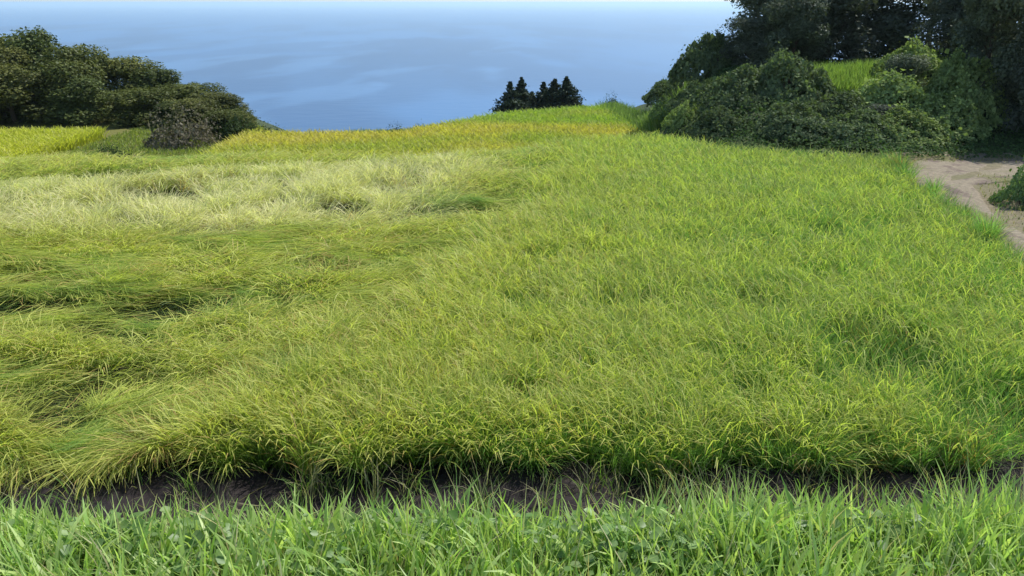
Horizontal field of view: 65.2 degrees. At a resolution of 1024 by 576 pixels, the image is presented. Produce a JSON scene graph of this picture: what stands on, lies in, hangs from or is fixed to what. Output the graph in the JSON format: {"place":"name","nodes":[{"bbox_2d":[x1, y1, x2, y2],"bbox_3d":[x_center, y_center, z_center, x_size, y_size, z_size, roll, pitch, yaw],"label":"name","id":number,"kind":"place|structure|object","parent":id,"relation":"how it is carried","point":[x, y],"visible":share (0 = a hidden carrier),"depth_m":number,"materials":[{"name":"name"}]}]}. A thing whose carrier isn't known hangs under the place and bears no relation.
{"place":"outdoors","nodes":[
{"label":"outdoors","id":0,"kind":"place"},
{"bbox_2d":[0,0,921,3],"label":"sky","id":1,"kind":"structure","parent":0,"point":[1,1],"materials":[{"name":"white"}]},
{"bbox_2d":[0,4,1022,132],"bbox_3d":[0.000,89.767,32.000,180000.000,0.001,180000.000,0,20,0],"label":"sea","id":2,"kind":"structure","parent":0,"point":[323,67],"depth_m":1811.47,"materials":[{"name":"liquid"}]},
{"bbox_2d":[0,446,1023,575],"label":"bank grass","id":3,"kind":"structure","parent":0,"point":[1005,531],"depth_m":4.29,"materials":[{"name":"green plant"}]},
{"bbox_2d":[0,56,1023,575],"bbox_3d":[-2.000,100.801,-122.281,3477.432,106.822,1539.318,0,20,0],"label":"ground","id":4,"kind":"structure","parent":0,"point":[1012,222],"depth_m":21.47,"materials":[{"name":"soil"}]},
{"bbox_2d":[0,33,25,111],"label":"broadleaf tree","id":5,"kind":"object","parent":4,"relation":"on","point":[2,42],"visible":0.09,"depth_m":58.83,"materials":[{"name":"green plant"}]},
{"bbox_2d":[0,45,40,119],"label":"broadleaf tree","id":6,"kind":"object","parent":4,"relation":"on","point":[7,52],"visible":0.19,"depth_m":54.70,"materials":[{"name":"green plant"}]},
{"bbox_2d":[0,62,60,123],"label":"broadleaf tree","id":7,"kind":"object","parent":4,"relation":"on","point":[13,79],"visible":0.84,"depth_m":52.02,"materials":[{"name":"green plant"}]},
{"bbox_2d":[5,25,59,112],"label":"broadleaf tree","id":8,"kind":"object","parent":4,"relation":"on","point":[34,44],"visible":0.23,"depth_m":56.58,"materials":[{"name":"green plant"}]},
{"bbox_2d":[14,59,108,120],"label":"broadleaf tree","id":9,"kind":"object","parent":4,"relation":"on","point":[60,72],"visible":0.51,"depth_m":53.20,"materials":[{"name":"green plant"}]},
{"bbox_2d":[38,43,116,112],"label":"broadleaf tree","id":10,"kind":"object","parent":4,"relation":"on","point":[77,53],"visible":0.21,"depth_m":55.89,"materials":[{"name":"green plant"}]},
{"bbox_2d":[36,75,121,126],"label":"broadleaf tree","id":11,"kind":"object","parent":4,"relation":"on","point":[82,92],"visible":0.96,"depth_m":52.36,"materials":[{"name":"green plant"}]},
{"bbox_2d":[88,138,137,159],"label":"bush","id":12,"kind":"object","parent":4,"relation":"on","point":[113,152],"visible":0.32,"depth_m":40.05,"materials":[{"name":"green plant"}]},
{"bbox_2d":[98,55,165,112],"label":"broadleaf tree","id":13,"kind":"object","parent":4,"relation":"on","point":[124,70],"visible":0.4,"depth_m":56.86,"materials":[{"name":"green plant"}]},
{"bbox_2d":[95,85,177,127],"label":"broadleaf tree","id":14,"kind":"object","parent":4,"relation":"on","point":[138,103],"visible":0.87,"depth_m":52.24,"materials":[{"name":"green plant"}]},
{"bbox_2d":[129,67,182,117],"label":"broadleaf tree","id":15,"kind":"object","parent":4,"relation":"on","point":[155,79],"visible":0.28,"depth_m":56.70,"materials":[{"name":"green plant"}]},
{"bbox_2d":[54,124,265,158],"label":"meadow grass","id":16,"kind":"structure","parent":4,"relation":"on","point":[123,140],"depth_m":44.56,"materials":[{"name":"green plant"}]},
{"bbox_2d":[147,100,177,127],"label":"broadleaf tree","id":17,"kind":"object","parent":4,"relation":"on","point":[163,105],"visible":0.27,"depth_m":51.00,"materials":[{"name":"green plant"}]},
{"bbox_2d":[142,97,222,150],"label":"brush heap","id":18,"kind":"object","parent":4,"relation":"on","point":[183,132],"visible":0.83,"depth_m":44.41,"materials":[{"name":"grey plant"}]},
{"bbox_2d":[158,81,227,104],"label":"broadleaf tree","id":19,"kind":"object","parent":4,"relation":"on","point":[183,90],"visible":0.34,"depth_m":55.86,"materials":[{"name":"green plant"}]},
{"bbox_2d":[163,97,225,132],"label":"broadleaf tree","id":20,"kind":"object","parent":4,"relation":"on","point":[209,104],"visible":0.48,"depth_m":48.58,"materials":[{"name":"green plant"}]},
{"bbox_2d":[188,91,248,111],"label":"broadleaf tree","id":21,"kind":"object","parent":4,"relation":"on","point":[228,100],"visible":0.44,"depth_m":54.61,"materials":[{"name":"green plant"}]},
{"bbox_2d":[199,107,255,135],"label":"broadleaf tree","id":22,"kind":"object","parent":4,"relation":"on","point":[223,115],"visible":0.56,"depth_m":47.48,"materials":[{"name":"green plant"}]},
{"bbox_2d":[213,106,265,140],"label":"bush","id":23,"kind":"object","parent":4,"relation":"on","point":[238,127],"visible":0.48,"depth_m":46.35,"materials":[{"name":"green plant"}]},
{"bbox_2d":[230,111,259,125],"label":"broadleaf tree","id":24,"kind":"object","parent":4,"relation":"on","point":[251,119],"visible":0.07,"depth_m":50.76,"materials":[{"name":"green plant"}]},
{"bbox_2d":[261,119,282,132],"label":"bush","id":25,"kind":"object","parent":4,"relation":"on","point":[271,128],"visible":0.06,"depth_m":46.43,"materials":[{"name":"green plant"}]},
{"bbox_2d":[0,103,655,165],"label":"golden rice","id":26,"kind":"object","parent":4,"relation":"on","point":[500,129],"visible":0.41,"depth_m":44.35,"materials":[{"name":"yellow plant"}]},
{"bbox_2d":[386,123,401,130],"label":"bush","id":27,"kind":"object","parent":4,"relation":"on","point":[396,127],"visible":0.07,"depth_m":46.46,"materials":[{"name":"green plant"}]},
{"bbox_2d":[488,81,526,113],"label":"cedar tree","id":28,"kind":"object","parent":4,"relation":"on","point":[508,103],"visible":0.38,"depth_m":71.09,"materials":[{"name":"green plant"}]},
{"bbox_2d":[0,502,1023,575],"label":"bank weeds","id":29,"kind":"object","parent":4,"relation":"on","point":[452,515],"visible":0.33,"depth_m":4.32,"materials":[{"name":"green plant"}]},
{"bbox_2d":[0,129,1023,504],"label":"rice crop","id":30,"kind":"object","parent":4,"relation":"on","point":[656,297],"visible":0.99,"depth_m":13.06,"materials":[{"name":"green plant"}]},
{"bbox_2d":[0,447,1023,549],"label":"mud","id":31,"kind":"structure","parent":4,"relation":"on","point":[241,486],"depth_m":9.10,"materials":[{"name":"brown soil"}]},
{"bbox_2d":[0,420,1022,524],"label":"stubble","id":32,"kind":"object","parent":31,"relation":"on","point":[315,481],"visible":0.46,"depth_m":8.89,"materials":[{"name":"green plant"}]},
{"bbox_2d":[0,452,1022,527],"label":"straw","id":33,"kind":"object","parent":31,"relation":"on","point":[497,499],"visible":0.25,"depth_m":8.92,"materials":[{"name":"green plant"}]},
{"bbox_2d":[512,77,538,110],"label":"cedar tree","id":34,"kind":"object","parent":4,"relation":"on","point":[525,95],"visible":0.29,"depth_m":72.35,"materials":[{"name":"green plant"}]},
{"bbox_2d":[530,81,550,110],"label":"cedar tree","id":35,"kind":"object","parent":4,"relation":"on","point":[542,89],"visible":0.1,"depth_m":72.99,"materials":[{"name":"green plant"}]},
{"bbox_2d":[532,78,565,107],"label":"cedar tree","id":36,"kind":"object","parent":4,"relation":"on","point":[554,86],"visible":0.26,"depth_m":71.84,"materials":[{"name":"green plant"}]},
{"bbox_2d":[539,76,585,108],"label":"cedar tree","id":37,"kind":"object","parent":4,"relation":"on","point":[566,94],"visible":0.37,"depth_m":70.91,"materials":[{"name":"green plant"}]},
{"bbox_2d":[596,90,620,103],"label":"bush","id":38,"kind":"object","parent":4,"relation":"on","point":[613,99],"visible":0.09,"depth_m":58.92,"materials":[{"name":"green plant"}]},
{"bbox_2d":[648,96,670,120],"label":"bush","id":39,"kind":"object","parent":4,"relation":"on","point":[654,112],"visible":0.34,"depth_m":43.52,"materials":[{"name":"green plant"}]},
{"bbox_2d":[641,76,698,107],"bbox_3d":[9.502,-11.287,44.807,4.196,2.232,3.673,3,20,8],"label":"vine mound","id":40,"kind":"object","parent":4,"relation":"on","point":[661,88],"visible":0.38,"depth_m":44.29,"materials":[{"name":"green plant"}]},
{"bbox_2d":[661,94,702,134],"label":"vine mound","id":41,"kind":"object","parent":4,"relation":"on","point":[682,113],"visible":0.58,"depth_m":35.12,"materials":[{"name":"green plant"}]},
{"bbox_2d":[665,76,704,111],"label":"vine mound","id":42,"kind":"object","parent":4,"relation":"on","point":[684,94],"visible":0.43,"depth_m":36.73,"materials":[{"name":"green plant"}]},
{"bbox_2d":[667,24,744,86],"bbox_3d":[9.906,-11.430,39.452,4.663,3.044,4.081,-18,27,-41],"label":"tree","id":43,"kind":"object","parent":4,"relation":"on","point":[703,54],"visible":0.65,"depth_m":38.64,"materials":[{"name":"green plant"}]},
{"bbox_2d":[679,101,753,142],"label":"vine mound","id":44,"kind":"object","parent":4,"relation":"on","point":[713,117],"visible":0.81,"depth_m":29.68,"materials":[{"name":"green plant"}]},
{"bbox_2d":[689,59,787,113],"bbox_3d":[9.199,-8.152,32.122,3.673,2.029,4.196,-17,26,-39],"label":"vine mound","id":45,"kind":"object","parent":4,"relation":"on","point":[717,87],"visible":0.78,"depth_m":31.49,"materials":[{"name":"green plant"}]},
{"bbox_2d":[719,15,787,68],"bbox_3d":[11.425,-11.296,37.247,3.075,2.677,3.341,-7,21,-19],"label":"hillside tree","id":46,"kind":"object","parent":4,"relation":"on","point":[747,43],"visible":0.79,"depth_m":36.69,"materials":[{"name":"green plant"}]},
{"bbox_2d":[722,0,823,61],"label":"hillside tree","id":47,"kind":"object","parent":4,"relation":"on","point":[753,7],"visible":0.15,"depth_m":38.30,"materials":[{"name":"green plant"}]},
{"bbox_2d":[732,41,837,106],"bbox_3d":[10.996,-8.445,32.028,4.430,2.740,3.877,-3,20,-9],"label":"vine mound","id":48,"kind":"object","parent":4,"relation":"on","point":[789,69],"visible":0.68,"depth_m":31.06,"materials":[{"name":"green plant"}]},
{"bbox_2d":[749,0,831,65],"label":"hillside tree","id":49,"kind":"object","parent":4,"relation":"on","point":[796,13],"visible":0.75,"depth_m":35.10,"materials":[{"name":"green plant"}]},
{"bbox_2d":[748,95,836,144],"bbox_3d":[10.204,-6.154,28.915,3.265,1.522,3.730,2,20,6],"label":"vine mound","id":50,"kind":"object","parent":4,"relation":"on","point":[792,113],"visible":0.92,"depth_m":28.09,"materials":[{"name":"green plant"}]},
{"bbox_2d":[766,0,878,64],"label":"hillside tree","id":51,"kind":"object","parent":4,"relation":"on","point":[838,21],"visible":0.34,"depth_m":37.29,"materials":[{"name":"green plant"}]},
{"bbox_2d":[803,87,867,133],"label":"vine mound","id":52,"kind":"object","parent":4,"relation":"on","point":[843,101],"visible":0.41,"depth_m":29.41,"materials":[{"name":"green plant"}]},
{"bbox_2d":[659,49,1023,158],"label":"undergrowth","id":53,"kind":"object","parent":4,"relation":"on","point":[985,148],"visible":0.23,"depth_m":27.50,"materials":[{"name":"green plant"}]},
{"bbox_2d":[813,105,908,152],"bbox_3d":[12.404,-5.730,28.317,3.730,1.522,3.265,-5,20,-13],"label":"vine mound","id":54,"kind":"object","parent":4,"relation":"on","point":[845,126],"visible":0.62,"depth_m":27.64,"materials":[{"name":"green plant"}]},
{"bbox_2d":[822,0,927,59],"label":"hillside tree","id":55,"kind":"object","parent":4,"relation":"on","point":[882,4],"visible":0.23,"depth_m":39.19,"materials":[{"name":"green plant"}]},
{"bbox_2d":[867,103,902,124],"bbox_3d":[13.511,-6.254,29.196,1.701,0.947,1.566,9,22,24],"label":"bush","id":56,"kind":"object","parent":4,"relation":"on","point":[880,108],"visible":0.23,"depth_m":28.96,"materials":[{"name":"green plant"}]},
{"bbox_2d":[847,65,957,125],"bbox_3d":[14.592,-7.251,30.311,4.109,2.355,4.717,-13,23,-32],"label":"vine mound","id":57,"kind":"object","parent":4,"relation":"on","point":[896,86],"visible":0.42,"depth_m":29.52,"materials":[{"name":"green plant"}]},
{"bbox_2d":[878,53,931,103],"bbox_3d":[15.231,-7.977,31.108,2.072,2.261,1.876,5,20,14],"label":"bush","id":58,"kind":"object","parent":4,"relation":"on","point":[898,63],"visible":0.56,"depth_m":30.51,"materials":[{"name":"green plant"}]},
{"bbox_2d":[868,33,949,97],"bbox_3d":[16.393,-8.985,32.482,4.481,2.579,3.903,0,20,-1],"label":"vine mound","id":59,"kind":"object","parent":4,"relation":"on","point":[936,61],"visible":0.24,"depth_m":32.23,"materials":[{"name":"green plant"}]},
{"bbox_2d":[863,0,955,59],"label":"hillside tree","id":60,"kind":"object","parent":4,"relation":"on","point":[889,48],"visible":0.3,"depth_m":39.12,"materials":[{"name":"green plant"}]},
{"bbox_2d":[869,101,955,151],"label":"vine mound","id":61,"kind":"object","parent":4,"relation":"on","point":[918,118],"visible":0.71,"depth_m":27.54,"materials":[{"name":"green plant"}]},
{"bbox_2d":[903,86,992,144],"bbox_3d":[15.613,-6.378,29.048,3.492,2.018,4.010,5,20,13],"label":"vine mound","id":62,"kind":"object","parent":4,"relation":"on","point":[949,105],"visible":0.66,"depth_m":28.02,"materials":[{"name":"green plant"}]},
{"bbox_2d":[911,0,1020,61],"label":"hillside tree","id":63,"kind":"object","parent":4,"relation":"on","point":[951,9],"visible":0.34,"depth_m":34.46,"materials":[{"name":"green plant"}]},
{"bbox_2d":[924,43,1013,133],"bbox_3d":[16.986,-7.497,30.021,3.698,3.364,4.245,3,20,9],"label":"vine mound","id":64,"kind":"object","parent":4,"relation":"on","point":[951,73],"visible":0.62,"depth_m":29.37,"materials":[{"name":"green plant"}]},
{"bbox_2d":[947,0,1023,113],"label":"hillside tree","id":65,"kind":"object","parent":4,"relation":"on","point":[991,14],"visible":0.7,"depth_m":29.70,"materials":[{"name":"green plant"}]},
{"bbox_2d":[987,156,1023,210],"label":"bush","id":66,"kind":"object","parent":4,"relation":"on","point":[1000,196],"visible":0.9,"depth_m":19.96,"materials":[{"name":"green plant"}]},
{"bbox_2d":[995,3,1023,137],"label":"hillside tree","id":67,"kind":"object","parent":4,"relation":"on","point":[1018,108],"visible":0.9,"depth_m":28.19,"materials":[{"name":"green plant"}]},
{"bbox_2d":[1004,19,1020,86],"bbox_3d":[20.730,-9.207,29.097,5.163,5.962,4.753,9,21,23],"label":"hillside tree","id":68,"kind":"object","parent":4,"relation":"on","point":[1012,33],"visible":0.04,"depth_m":30.20,"materials":[{"name":"green plant"}]},
{"bbox_2d":[1002,166,1023,201],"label":"bush","id":69,"kind":"object","parent":4,"relation":"on","point":[1018,167],"visible":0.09,"depth_m":20.82,"materials":[{"name":"green plant"}]},
{"bbox_2d":[0,461,1023,575],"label":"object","id":70,"kind":"object","parent":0,"point":[826,533],"visible":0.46,"depth_m":4.25,"materials":[{"name":"plant"}]},
{"bbox_2d":[340,81,689,135],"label":"rim grass","id":71,"kind":"structure","parent":0,"point":[637,117],"depth_m":48.08,"materials":[{"name":"green plant"}]},
{"bbox_2d":[804,58,883,96],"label":"ledge grass","id":72,"kind":"structure","parent":0,"point":[851,71],"depth_m":32.68,"materials":[{"name":"green plant"}]},
{"bbox_2d":[868,148,1023,230],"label":"verge grass","id":73,"kind":"structure","parent":0,"point":[982,184],"depth_m":22.68,"materials":[{"name":"green plant"}]},
{"bbox_2d":[885,152,1023,255],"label":"dirt path","id":74,"kind":"structure","parent":0,"point":[934,167],"depth_m":23.46,"materials":[{"name":"beige soil"}]}
]}

